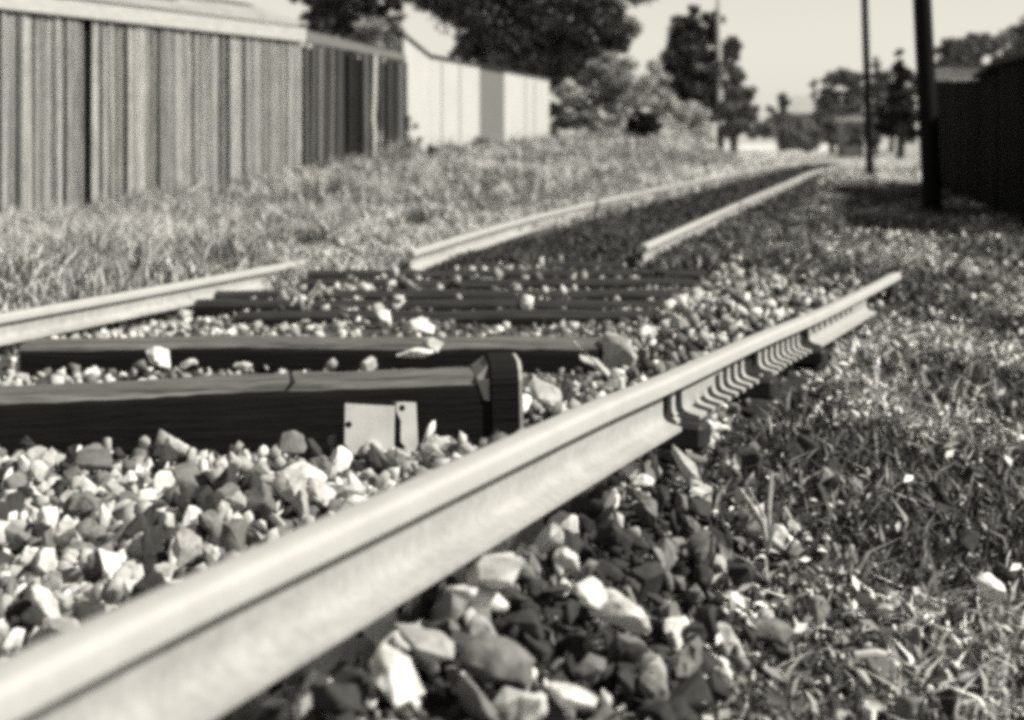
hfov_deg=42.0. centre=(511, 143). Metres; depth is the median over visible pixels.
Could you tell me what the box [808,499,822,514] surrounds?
ballast stone
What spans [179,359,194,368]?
ballast stone
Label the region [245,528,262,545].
ballast stone
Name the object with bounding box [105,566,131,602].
ballast stone
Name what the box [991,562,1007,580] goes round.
ballast stone
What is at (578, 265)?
sleeper
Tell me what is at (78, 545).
ballast stone
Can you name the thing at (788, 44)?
sky
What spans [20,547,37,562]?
ballast stone
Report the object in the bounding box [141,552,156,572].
ballast stone
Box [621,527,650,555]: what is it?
ballast stone
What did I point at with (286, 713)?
ballast stone
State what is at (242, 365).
ballast stone
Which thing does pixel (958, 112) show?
dark fence
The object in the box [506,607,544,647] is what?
ballast stone
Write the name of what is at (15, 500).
ballast stone
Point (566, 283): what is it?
sleeper
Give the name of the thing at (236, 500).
ballast stone
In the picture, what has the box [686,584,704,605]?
ballast stone
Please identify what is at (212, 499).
ballast stone
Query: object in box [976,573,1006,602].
ballast stone
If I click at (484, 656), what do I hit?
ballast stone
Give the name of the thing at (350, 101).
board fence
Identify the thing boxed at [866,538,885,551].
ballast stone
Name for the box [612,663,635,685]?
ballast stone
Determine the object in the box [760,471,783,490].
ballast stone
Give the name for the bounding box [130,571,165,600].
ballast stone
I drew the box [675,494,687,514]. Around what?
ballast stone
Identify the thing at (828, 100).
tree
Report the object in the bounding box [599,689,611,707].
ballast stone
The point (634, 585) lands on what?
ballast stone
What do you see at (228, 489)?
ballast stone
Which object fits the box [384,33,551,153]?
white shed
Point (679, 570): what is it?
ballast stone
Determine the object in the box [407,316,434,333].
ballast stone
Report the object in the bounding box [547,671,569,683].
ballast stone
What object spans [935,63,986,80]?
pale building
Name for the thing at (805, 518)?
ballast stone
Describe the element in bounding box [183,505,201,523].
ballast stone
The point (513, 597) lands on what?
ballast stone
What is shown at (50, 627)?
ballast stone
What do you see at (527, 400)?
ballast stone
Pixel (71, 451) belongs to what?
ballast stone
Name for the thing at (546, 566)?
ballast stone
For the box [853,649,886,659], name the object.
stick
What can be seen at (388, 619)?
ballast stone
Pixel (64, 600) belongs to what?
ballast stone
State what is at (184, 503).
ballast stone
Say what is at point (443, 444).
ballast stone
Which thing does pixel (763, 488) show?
ballast stone
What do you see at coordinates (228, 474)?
ballast stone
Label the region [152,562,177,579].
ballast stone
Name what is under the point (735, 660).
ballast stone
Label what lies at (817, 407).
ballast stone
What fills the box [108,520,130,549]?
ballast stone
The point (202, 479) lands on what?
ballast stone
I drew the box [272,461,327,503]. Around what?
ballast stone
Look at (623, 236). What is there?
track weeds
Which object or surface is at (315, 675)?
ballast stone
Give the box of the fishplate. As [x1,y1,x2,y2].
[344,401,417,454]
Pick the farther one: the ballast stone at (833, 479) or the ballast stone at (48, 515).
the ballast stone at (833, 479)
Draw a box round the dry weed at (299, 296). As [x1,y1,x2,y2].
[269,280,333,309]
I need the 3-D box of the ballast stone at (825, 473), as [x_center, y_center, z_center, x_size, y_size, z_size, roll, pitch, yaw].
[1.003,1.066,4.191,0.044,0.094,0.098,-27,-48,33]
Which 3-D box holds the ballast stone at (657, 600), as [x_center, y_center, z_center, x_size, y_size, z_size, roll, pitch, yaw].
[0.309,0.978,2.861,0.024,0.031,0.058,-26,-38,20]
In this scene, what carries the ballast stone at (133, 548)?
on the ballast at (734, 309)
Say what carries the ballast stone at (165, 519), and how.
on the ballast at (734, 309)
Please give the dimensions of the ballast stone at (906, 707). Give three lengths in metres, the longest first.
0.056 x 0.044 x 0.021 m
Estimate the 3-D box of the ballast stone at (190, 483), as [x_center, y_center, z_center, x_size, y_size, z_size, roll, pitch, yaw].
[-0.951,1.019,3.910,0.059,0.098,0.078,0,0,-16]
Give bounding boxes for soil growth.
[485,318,1023,719]
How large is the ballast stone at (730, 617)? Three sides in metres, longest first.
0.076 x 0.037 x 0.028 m
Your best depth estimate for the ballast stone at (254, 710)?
2.23 m
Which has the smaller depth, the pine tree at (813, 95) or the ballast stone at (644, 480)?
the ballast stone at (644, 480)
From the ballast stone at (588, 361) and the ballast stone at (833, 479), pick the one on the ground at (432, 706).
the ballast stone at (833, 479)
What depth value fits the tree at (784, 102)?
149.71 m
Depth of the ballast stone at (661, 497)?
3.50 m
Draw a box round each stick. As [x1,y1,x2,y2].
[573,341,607,375]
[844,659,870,685]
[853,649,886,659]
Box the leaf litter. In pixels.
[617,198,1023,719]
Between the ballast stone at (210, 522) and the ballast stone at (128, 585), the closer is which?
the ballast stone at (128, 585)
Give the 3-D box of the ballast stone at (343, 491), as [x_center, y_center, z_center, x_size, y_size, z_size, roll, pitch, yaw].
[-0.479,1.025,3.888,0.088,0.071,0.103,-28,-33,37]
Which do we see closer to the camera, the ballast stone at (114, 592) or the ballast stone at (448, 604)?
the ballast stone at (448, 604)
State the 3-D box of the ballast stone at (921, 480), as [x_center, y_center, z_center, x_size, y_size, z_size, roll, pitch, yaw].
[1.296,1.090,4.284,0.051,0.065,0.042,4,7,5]
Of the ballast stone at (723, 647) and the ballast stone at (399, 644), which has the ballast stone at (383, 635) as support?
the ballast stone at (399, 644)
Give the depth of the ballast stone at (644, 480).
3.11 m
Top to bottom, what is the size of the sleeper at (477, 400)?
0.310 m
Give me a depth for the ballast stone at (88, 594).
3.02 m
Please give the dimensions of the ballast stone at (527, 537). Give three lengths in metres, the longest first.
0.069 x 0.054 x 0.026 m
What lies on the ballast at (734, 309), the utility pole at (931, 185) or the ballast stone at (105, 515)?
the ballast stone at (105, 515)
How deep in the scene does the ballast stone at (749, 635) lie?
2.86 m
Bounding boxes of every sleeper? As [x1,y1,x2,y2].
[0,352,523,460]
[20,335,604,378]
[193,298,662,319]
[213,289,688,300]
[235,309,660,327]
[299,278,695,290]
[307,269,707,280]
[372,261,692,269]
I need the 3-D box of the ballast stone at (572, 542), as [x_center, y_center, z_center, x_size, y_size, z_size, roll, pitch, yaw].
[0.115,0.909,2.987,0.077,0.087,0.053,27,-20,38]
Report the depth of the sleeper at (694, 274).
9.40 m
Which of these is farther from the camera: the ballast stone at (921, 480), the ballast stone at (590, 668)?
the ballast stone at (921, 480)
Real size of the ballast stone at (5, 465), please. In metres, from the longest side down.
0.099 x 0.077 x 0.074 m
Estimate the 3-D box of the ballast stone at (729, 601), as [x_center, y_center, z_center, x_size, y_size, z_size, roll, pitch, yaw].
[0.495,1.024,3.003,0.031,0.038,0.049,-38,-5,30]
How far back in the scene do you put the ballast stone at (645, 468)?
3.70 m
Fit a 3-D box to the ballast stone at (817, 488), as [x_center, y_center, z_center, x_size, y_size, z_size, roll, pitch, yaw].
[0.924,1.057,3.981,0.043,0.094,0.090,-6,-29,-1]
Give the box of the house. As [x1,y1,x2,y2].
[786,96,817,150]
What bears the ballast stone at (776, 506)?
on the ground at (432, 706)
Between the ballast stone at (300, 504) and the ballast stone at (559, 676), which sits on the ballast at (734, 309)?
the ballast stone at (300, 504)
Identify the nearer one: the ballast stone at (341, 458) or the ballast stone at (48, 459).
the ballast stone at (48, 459)
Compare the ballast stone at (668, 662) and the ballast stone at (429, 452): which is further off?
the ballast stone at (429, 452)
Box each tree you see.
[290,0,403,55]
[343,12,408,62]
[402,0,656,129]
[657,4,727,128]
[710,35,760,152]
[764,92,799,150]
[808,78,818,103]
[810,109,852,153]
[813,66,863,152]
[860,69,917,152]
[871,56,886,155]
[873,48,918,159]
[934,32,1011,63]
[990,15,1023,61]
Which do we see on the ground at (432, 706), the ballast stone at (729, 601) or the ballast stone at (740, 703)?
the ballast stone at (740, 703)
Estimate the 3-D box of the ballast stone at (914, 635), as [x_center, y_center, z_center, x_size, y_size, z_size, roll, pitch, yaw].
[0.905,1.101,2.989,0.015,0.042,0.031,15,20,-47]
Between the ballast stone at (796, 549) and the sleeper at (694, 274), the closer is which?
the ballast stone at (796, 549)
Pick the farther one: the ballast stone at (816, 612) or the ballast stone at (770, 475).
the ballast stone at (770, 475)
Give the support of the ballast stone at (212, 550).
on the ballast at (734, 309)
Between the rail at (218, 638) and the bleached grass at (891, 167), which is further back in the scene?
the bleached grass at (891, 167)
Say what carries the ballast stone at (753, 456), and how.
on the ground at (432, 706)
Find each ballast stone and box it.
[0,459,17,479]
[0,501,8,520]
[0,575,16,590]
[0,627,24,654]
[3,471,27,489]
[4,523,30,551]
[5,594,32,620]
[6,491,24,518]
[17,455,31,484]
[17,486,33,501]
[18,436,35,452]
[18,605,62,625]
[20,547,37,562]
[24,503,38,521]
[25,446,46,463]
[28,460,48,481]
[30,584,60,628]
[31,523,52,538]
[32,477,49,494]
[33,618,79,644]
[35,547,55,573]
[36,506,58,527]
[40,452,54,472]
[40,527,53,547]
[44,570,62,591]
[49,479,68,498]
[54,515,74,537]
[54,527,81,546]
[55,592,74,607]
[59,489,73,511]
[61,465,80,481]
[61,540,96,553]
[62,567,82,583]
[65,444,77,464]
[69,492,81,510]
[73,443,112,471]
[73,600,105,622]
[76,474,99,494]
[78,495,100,515]
[83,583,107,602]
[84,525,105,545]
[85,548,104,579]
[98,548,125,579]
[99,503,111,529]
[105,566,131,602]
[106,478,124,499]
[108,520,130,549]
[118,491,139,502]
[122,470,136,486]
[123,579,139,601]
[124,532,143,559]
[125,513,147,540]
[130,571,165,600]
[139,458,153,477]
[139,488,155,500]
[141,525,163,559]
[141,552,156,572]
[144,508,161,525]
[145,346,170,370]
[148,444,168,459]
[151,470,174,494]
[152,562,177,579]
[158,512,174,527]
[164,436,188,460]
[172,460,199,484]
[172,528,201,568]
[178,475,198,495]
[178,486,190,513]
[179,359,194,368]
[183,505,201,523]
[190,485,212,507]
[193,471,213,488]
[198,491,225,509]
[199,509,221,541]
[201,544,220,561]
[213,466,237,491]
[215,500,229,523]
[216,482,239,500]
[220,520,246,552]
[224,490,246,512]
[231,705,251,719]
[233,362,251,367]
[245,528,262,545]
[246,703,265,719]
[247,482,272,512]
[253,503,273,526]
[258,707,278,719]
[259,697,288,707]
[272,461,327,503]
[277,701,293,719]
[286,666,304,685]
[292,687,311,719]
[293,489,308,517]
[296,673,336,719]
[303,669,324,687]
[303,708,325,719]
[305,438,323,461]
[306,477,335,510]
[306,641,355,679]
[307,456,331,481]
[309,681,367,718]
[327,660,367,690]
[329,484,365,498]
[330,446,352,470]
[332,710,356,719]
[341,634,364,663]
[360,356,376,370]
[361,608,398,640]
[364,641,375,667]
[366,447,381,473]
[369,644,424,706]
[374,628,399,649]
[377,310,390,325]
[384,448,410,464]
[389,635,409,654]
[393,623,454,663]
[394,697,419,719]
[396,347,433,357]
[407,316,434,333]
[407,603,430,621]
[420,443,444,469]
[420,582,439,606]
[422,337,443,352]
[423,662,438,679]
[425,434,450,451]
[427,584,468,627]
[427,625,474,669]
[445,665,460,686]
[446,584,507,613]
[447,701,465,719]
[454,675,498,719]
[457,630,534,687]
[463,614,496,635]
[466,552,524,588]
[491,612,517,636]
[491,687,531,719]
[497,586,533,613]
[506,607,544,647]
[507,530,536,550]
[515,552,540,577]
[516,692,546,719]
[520,294,533,309]
[520,600,541,619]
[523,394,531,412]
[523,632,551,665]
[524,517,544,543]
[526,578,552,607]
[528,377,561,407]
[530,686,565,719]
[534,523,563,554]
[539,559,553,580]
[542,583,570,599]
[546,528,583,570]
[547,658,564,675]
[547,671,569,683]
[548,682,597,709]
[549,511,578,535]
[553,547,579,569]
[555,632,594,662]
[556,490,586,512]
[561,599,580,625]
[562,654,578,682]
[570,496,603,520]
[570,577,607,608]
[574,559,598,583]
[576,653,605,684]
[577,514,595,532]
[577,599,596,621]
[578,543,595,567]
[579,354,609,376]
[582,625,592,651]
[587,485,606,499]
[588,588,650,632]
[588,705,620,719]
[595,521,632,554]
[596,559,624,583]
[597,490,615,521]
[598,332,637,374]
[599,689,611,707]
[605,634,657,684]
[612,642,648,667]
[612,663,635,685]
[617,668,633,702]
[619,576,640,599]
[620,461,641,479]
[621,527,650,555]
[621,586,636,634]
[625,485,656,501]
[630,561,665,603]
[631,474,653,486]
[633,498,657,527]
[636,348,649,363]
[637,699,676,719]
[638,664,669,700]
[640,460,655,490]
[647,593,665,606]
[650,537,677,571]
[653,486,669,513]
[653,547,665,568]
[655,647,677,690]
[660,447,685,467]
[661,601,680,619]
[663,616,689,653]
[668,670,712,716]
[669,537,691,562]
[669,696,697,719]
[672,444,699,478]
[672,565,690,580]
[673,575,692,593]
[675,317,687,332]
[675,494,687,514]
[675,636,702,682]
[679,590,693,609]
[681,621,707,649]
[683,515,700,532]
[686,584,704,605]
[687,479,711,510]
[689,495,712,517]
[689,528,716,566]
[693,560,712,588]
[694,445,707,455]
[694,605,715,648]
[698,649,715,675]
[705,675,730,704]
[707,527,724,554]
[709,656,732,685]
[712,444,729,469]
[713,554,726,574]
[714,527,732,548]
[714,621,743,658]
[718,500,729,520]
[722,485,750,511]
[722,606,735,626]
[723,590,739,607]
[725,654,742,677]
[726,460,741,477]
[727,562,756,585]
[732,508,749,529]
[733,537,759,546]
[735,448,762,481]
[735,693,745,715]
[737,479,757,496]
[742,624,756,646]
[745,513,766,543]
[749,587,765,607]
[754,616,793,648]
[755,481,774,495]
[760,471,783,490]
[763,524,790,552]
[764,500,780,516]
[771,643,792,664]
[776,441,803,464]
[781,519,796,533]
[787,541,802,561]
[792,511,808,521]
[796,434,819,457]
[797,521,818,535]
[807,594,830,624]
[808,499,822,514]
[809,542,824,561]
[811,482,829,511]
[814,404,822,418]
[819,466,838,500]
[822,475,838,496]
[823,458,844,487]
[831,560,843,576]
[838,450,850,465]
[845,529,860,546]
[853,590,879,610]
[862,700,876,719]
[863,645,890,688]
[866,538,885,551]
[868,603,893,618]
[876,710,896,719]
[888,596,904,622]
[895,693,918,719]
[905,626,921,642]
[911,474,923,491]
[912,587,927,604]
[927,480,950,505]
[934,503,950,517]
[939,688,955,719]
[940,601,966,629]
[948,629,967,640]
[957,530,978,556]
[963,464,983,483]
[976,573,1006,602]
[979,690,998,701]
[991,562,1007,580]
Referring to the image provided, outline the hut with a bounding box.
[835,117,864,156]
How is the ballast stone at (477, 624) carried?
on the ballast at (734, 309)
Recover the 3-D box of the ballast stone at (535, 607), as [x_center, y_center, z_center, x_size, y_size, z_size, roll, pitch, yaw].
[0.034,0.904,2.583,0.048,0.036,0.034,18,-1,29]
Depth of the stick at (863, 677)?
2.74 m
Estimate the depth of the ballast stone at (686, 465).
3.27 m
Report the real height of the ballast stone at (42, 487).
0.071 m
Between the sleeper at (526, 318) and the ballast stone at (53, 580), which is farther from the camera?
the sleeper at (526, 318)
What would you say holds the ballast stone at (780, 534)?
on the ballast at (734, 309)
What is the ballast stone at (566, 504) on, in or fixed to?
on the ballast at (734, 309)
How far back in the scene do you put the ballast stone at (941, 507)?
4.00 m
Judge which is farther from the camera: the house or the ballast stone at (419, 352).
the house
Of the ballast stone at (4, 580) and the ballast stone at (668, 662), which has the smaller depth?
the ballast stone at (668, 662)
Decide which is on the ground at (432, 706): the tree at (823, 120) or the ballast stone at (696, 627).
the tree at (823, 120)
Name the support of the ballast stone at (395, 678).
on the ballast at (734, 309)
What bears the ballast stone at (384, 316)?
on the ground at (432, 706)
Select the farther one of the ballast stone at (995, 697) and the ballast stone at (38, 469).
the ballast stone at (38, 469)
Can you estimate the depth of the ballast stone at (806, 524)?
3.72 m
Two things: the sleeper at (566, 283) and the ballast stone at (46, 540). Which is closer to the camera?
the ballast stone at (46, 540)
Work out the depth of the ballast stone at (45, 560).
3.23 m
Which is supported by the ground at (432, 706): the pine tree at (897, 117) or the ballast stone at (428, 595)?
the pine tree at (897, 117)
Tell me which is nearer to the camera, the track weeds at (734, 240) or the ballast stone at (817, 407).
the ballast stone at (817, 407)
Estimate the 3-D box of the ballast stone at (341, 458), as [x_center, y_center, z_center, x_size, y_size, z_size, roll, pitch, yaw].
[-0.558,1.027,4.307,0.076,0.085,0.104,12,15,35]
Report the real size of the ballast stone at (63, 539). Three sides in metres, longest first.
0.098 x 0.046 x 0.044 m
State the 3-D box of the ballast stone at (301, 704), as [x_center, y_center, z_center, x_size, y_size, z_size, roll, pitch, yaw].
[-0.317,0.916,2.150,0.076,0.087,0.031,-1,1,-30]
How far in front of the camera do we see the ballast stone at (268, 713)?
2.11 m
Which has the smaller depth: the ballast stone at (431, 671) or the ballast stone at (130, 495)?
the ballast stone at (431, 671)
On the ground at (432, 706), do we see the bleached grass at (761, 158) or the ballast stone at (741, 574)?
the bleached grass at (761, 158)
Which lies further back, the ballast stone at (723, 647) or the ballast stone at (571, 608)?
the ballast stone at (723, 647)
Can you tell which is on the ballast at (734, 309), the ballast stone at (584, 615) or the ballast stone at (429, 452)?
the ballast stone at (429, 452)
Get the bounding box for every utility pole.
[716,0,723,148]
[861,0,873,174]
[913,0,942,212]
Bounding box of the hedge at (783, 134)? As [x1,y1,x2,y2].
[745,118,826,152]
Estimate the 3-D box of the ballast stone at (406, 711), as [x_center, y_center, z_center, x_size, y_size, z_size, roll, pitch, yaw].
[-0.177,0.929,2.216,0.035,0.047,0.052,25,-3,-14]
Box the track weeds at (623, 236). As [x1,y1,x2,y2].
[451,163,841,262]
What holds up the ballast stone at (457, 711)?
on the ground at (432, 706)
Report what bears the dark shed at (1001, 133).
on the ground at (432, 706)
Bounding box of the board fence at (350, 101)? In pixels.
[301,31,407,171]
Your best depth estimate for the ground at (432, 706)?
3.42 m
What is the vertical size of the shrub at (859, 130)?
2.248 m
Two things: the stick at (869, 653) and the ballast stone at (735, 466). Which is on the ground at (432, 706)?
the ballast stone at (735, 466)
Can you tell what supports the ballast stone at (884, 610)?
on the ground at (432, 706)
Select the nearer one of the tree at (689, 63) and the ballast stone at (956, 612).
the ballast stone at (956, 612)
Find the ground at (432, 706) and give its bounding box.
[0,144,1023,719]
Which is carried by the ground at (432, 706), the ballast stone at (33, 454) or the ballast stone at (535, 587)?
the ballast stone at (535, 587)
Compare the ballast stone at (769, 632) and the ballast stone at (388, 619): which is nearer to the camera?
the ballast stone at (388, 619)
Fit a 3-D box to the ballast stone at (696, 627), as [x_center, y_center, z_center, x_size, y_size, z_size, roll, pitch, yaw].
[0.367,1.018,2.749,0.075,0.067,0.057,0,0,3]
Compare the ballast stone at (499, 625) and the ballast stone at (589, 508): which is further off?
the ballast stone at (589, 508)
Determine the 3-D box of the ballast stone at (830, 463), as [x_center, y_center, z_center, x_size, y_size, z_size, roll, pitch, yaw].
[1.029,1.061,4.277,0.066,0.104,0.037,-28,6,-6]
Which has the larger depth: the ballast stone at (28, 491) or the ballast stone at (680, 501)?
the ballast stone at (28, 491)
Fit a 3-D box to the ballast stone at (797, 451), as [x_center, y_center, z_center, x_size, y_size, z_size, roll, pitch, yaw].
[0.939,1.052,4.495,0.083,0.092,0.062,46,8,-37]
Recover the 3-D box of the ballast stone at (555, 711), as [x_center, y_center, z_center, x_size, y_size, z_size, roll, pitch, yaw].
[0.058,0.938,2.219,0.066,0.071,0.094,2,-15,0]
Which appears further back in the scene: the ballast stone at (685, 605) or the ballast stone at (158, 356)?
the ballast stone at (158, 356)
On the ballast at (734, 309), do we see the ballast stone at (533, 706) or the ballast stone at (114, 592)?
the ballast stone at (533, 706)
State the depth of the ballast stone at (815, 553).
3.49 m
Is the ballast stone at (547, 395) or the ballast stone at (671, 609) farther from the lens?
the ballast stone at (547, 395)
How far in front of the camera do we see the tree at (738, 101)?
57.76 m
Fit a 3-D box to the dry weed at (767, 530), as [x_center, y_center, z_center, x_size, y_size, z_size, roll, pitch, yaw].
[0.577,0.875,3.125,0.125,0.167,0.312,0,0,0]
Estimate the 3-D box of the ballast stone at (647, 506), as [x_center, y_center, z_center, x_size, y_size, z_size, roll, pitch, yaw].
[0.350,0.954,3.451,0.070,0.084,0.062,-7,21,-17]
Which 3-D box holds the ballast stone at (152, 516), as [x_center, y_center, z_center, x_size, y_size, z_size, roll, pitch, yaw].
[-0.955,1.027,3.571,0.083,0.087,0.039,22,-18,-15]
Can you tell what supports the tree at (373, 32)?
on the ground at (432, 706)
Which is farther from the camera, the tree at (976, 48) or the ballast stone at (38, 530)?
the tree at (976, 48)
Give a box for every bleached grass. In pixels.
[416,125,816,188]
[806,152,920,189]
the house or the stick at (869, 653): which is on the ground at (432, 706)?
the house
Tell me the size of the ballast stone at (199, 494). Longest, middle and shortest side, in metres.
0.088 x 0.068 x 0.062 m
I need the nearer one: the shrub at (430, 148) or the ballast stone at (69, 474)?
the ballast stone at (69, 474)
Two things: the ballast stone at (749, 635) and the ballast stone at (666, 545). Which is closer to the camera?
the ballast stone at (749, 635)
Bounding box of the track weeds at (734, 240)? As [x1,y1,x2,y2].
[635,171,876,280]
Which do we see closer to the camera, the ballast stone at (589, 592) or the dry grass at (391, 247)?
the ballast stone at (589, 592)
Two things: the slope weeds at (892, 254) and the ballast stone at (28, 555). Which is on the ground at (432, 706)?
the slope weeds at (892, 254)
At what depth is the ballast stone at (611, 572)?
2.97 m
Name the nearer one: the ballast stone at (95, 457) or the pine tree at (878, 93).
the ballast stone at (95, 457)
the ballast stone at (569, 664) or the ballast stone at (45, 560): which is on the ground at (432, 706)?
the ballast stone at (569, 664)
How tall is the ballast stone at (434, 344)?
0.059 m
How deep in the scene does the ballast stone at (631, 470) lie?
3.71 m
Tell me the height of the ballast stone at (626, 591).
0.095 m
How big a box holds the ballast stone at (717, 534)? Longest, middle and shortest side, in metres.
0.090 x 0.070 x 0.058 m
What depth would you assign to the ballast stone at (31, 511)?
3.70 m
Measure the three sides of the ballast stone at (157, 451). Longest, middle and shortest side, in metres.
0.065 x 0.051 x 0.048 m
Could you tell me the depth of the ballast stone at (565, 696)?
2.17 m
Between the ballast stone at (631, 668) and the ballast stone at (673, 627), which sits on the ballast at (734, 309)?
the ballast stone at (673, 627)
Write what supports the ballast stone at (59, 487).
on the ground at (432, 706)
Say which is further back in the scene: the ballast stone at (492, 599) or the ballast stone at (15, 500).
the ballast stone at (15, 500)
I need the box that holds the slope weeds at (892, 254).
[668,179,1023,719]
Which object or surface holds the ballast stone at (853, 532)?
on the ground at (432, 706)
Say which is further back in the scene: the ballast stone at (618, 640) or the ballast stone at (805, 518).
the ballast stone at (805, 518)
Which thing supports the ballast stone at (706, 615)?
on the ballast at (734, 309)
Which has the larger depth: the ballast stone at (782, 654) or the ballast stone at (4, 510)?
the ballast stone at (4, 510)
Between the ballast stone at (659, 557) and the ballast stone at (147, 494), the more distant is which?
the ballast stone at (147, 494)
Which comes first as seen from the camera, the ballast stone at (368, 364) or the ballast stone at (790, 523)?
the ballast stone at (790, 523)
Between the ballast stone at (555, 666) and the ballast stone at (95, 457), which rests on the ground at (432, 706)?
the ballast stone at (555, 666)
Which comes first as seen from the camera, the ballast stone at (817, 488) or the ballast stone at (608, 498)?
the ballast stone at (608, 498)
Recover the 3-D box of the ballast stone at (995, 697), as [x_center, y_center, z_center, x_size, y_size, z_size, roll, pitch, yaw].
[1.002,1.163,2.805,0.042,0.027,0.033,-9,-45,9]
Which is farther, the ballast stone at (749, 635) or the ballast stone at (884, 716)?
the ballast stone at (749, 635)
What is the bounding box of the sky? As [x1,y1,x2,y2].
[102,0,1023,143]
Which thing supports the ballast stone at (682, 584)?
on the ground at (432, 706)
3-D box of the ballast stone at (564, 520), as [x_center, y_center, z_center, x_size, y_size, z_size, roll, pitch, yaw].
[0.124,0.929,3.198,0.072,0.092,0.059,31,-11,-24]
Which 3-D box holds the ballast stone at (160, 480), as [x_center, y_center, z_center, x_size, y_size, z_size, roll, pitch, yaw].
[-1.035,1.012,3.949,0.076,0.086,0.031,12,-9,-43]
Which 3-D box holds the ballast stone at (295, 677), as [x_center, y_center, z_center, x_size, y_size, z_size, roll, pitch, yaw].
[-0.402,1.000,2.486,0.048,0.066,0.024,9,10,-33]
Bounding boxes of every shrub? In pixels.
[403,115,438,156]
[471,136,503,151]
[550,51,650,136]
[624,110,662,139]
[631,59,714,131]
[688,127,716,142]
[845,123,881,157]
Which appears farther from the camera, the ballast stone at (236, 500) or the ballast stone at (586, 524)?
the ballast stone at (236, 500)
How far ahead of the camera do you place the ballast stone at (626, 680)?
2.42 m
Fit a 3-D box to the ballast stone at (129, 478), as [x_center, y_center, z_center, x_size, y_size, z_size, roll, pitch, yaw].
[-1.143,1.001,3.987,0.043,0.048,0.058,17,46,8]
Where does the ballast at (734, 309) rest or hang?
on the ground at (432, 706)
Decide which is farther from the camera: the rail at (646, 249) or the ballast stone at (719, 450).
the rail at (646, 249)
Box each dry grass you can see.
[0,114,752,346]
[196,158,818,290]
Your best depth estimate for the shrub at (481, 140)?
30.90 m
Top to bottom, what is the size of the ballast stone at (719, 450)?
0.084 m
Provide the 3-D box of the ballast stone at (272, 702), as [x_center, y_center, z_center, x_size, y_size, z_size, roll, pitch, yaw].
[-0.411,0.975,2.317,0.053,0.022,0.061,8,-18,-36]
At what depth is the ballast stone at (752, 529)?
3.45 m
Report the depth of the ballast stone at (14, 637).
2.76 m
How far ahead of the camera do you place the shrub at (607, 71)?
45.82 m
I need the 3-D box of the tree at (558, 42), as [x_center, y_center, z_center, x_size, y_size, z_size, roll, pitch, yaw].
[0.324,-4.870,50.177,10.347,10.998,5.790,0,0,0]
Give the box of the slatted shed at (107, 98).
[0,0,308,217]
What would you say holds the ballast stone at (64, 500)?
on the ballast at (734, 309)
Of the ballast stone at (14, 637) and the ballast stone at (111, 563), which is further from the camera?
the ballast stone at (111, 563)
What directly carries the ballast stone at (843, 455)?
on the ground at (432, 706)
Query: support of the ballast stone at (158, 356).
on the ballast at (734, 309)
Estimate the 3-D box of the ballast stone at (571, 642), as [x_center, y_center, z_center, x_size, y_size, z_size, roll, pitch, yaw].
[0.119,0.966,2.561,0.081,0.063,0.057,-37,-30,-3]
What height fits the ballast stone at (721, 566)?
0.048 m
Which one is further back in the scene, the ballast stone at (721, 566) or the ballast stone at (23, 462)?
the ballast stone at (23, 462)
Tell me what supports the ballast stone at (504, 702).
on the ground at (432, 706)
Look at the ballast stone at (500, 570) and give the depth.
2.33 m
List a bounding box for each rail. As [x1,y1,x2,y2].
[0,259,306,345]
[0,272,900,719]
[401,159,864,270]
[634,162,882,264]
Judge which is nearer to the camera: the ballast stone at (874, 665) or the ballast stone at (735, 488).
the ballast stone at (874, 665)
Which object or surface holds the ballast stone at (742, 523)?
on the ground at (432, 706)
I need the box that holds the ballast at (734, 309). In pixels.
[0,255,1023,719]
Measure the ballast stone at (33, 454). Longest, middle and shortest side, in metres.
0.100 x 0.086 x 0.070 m
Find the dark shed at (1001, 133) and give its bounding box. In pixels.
[972,51,1023,228]
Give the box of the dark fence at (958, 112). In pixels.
[936,80,978,203]
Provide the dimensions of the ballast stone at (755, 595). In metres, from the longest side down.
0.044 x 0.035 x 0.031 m
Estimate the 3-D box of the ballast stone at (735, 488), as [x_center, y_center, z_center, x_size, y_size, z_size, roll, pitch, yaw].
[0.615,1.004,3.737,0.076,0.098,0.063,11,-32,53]
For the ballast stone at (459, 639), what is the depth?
2.38 m
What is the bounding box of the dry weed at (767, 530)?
[722,478,798,552]
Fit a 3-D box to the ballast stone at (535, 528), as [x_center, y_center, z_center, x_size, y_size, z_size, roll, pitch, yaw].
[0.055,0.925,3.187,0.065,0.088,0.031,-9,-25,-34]
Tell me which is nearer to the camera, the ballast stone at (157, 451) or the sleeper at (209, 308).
the ballast stone at (157, 451)
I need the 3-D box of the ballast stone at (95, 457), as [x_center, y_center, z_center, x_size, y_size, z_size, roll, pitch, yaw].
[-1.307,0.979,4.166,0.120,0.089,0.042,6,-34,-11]
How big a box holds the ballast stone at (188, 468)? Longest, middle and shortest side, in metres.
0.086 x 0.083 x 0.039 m
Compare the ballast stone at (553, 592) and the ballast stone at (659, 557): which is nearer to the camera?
the ballast stone at (553, 592)
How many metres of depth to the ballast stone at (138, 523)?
3.40 m
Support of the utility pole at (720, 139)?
on the ground at (432, 706)
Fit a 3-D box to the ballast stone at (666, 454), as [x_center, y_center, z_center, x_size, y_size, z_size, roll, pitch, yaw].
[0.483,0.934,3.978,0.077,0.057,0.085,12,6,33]
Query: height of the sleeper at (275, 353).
0.190 m

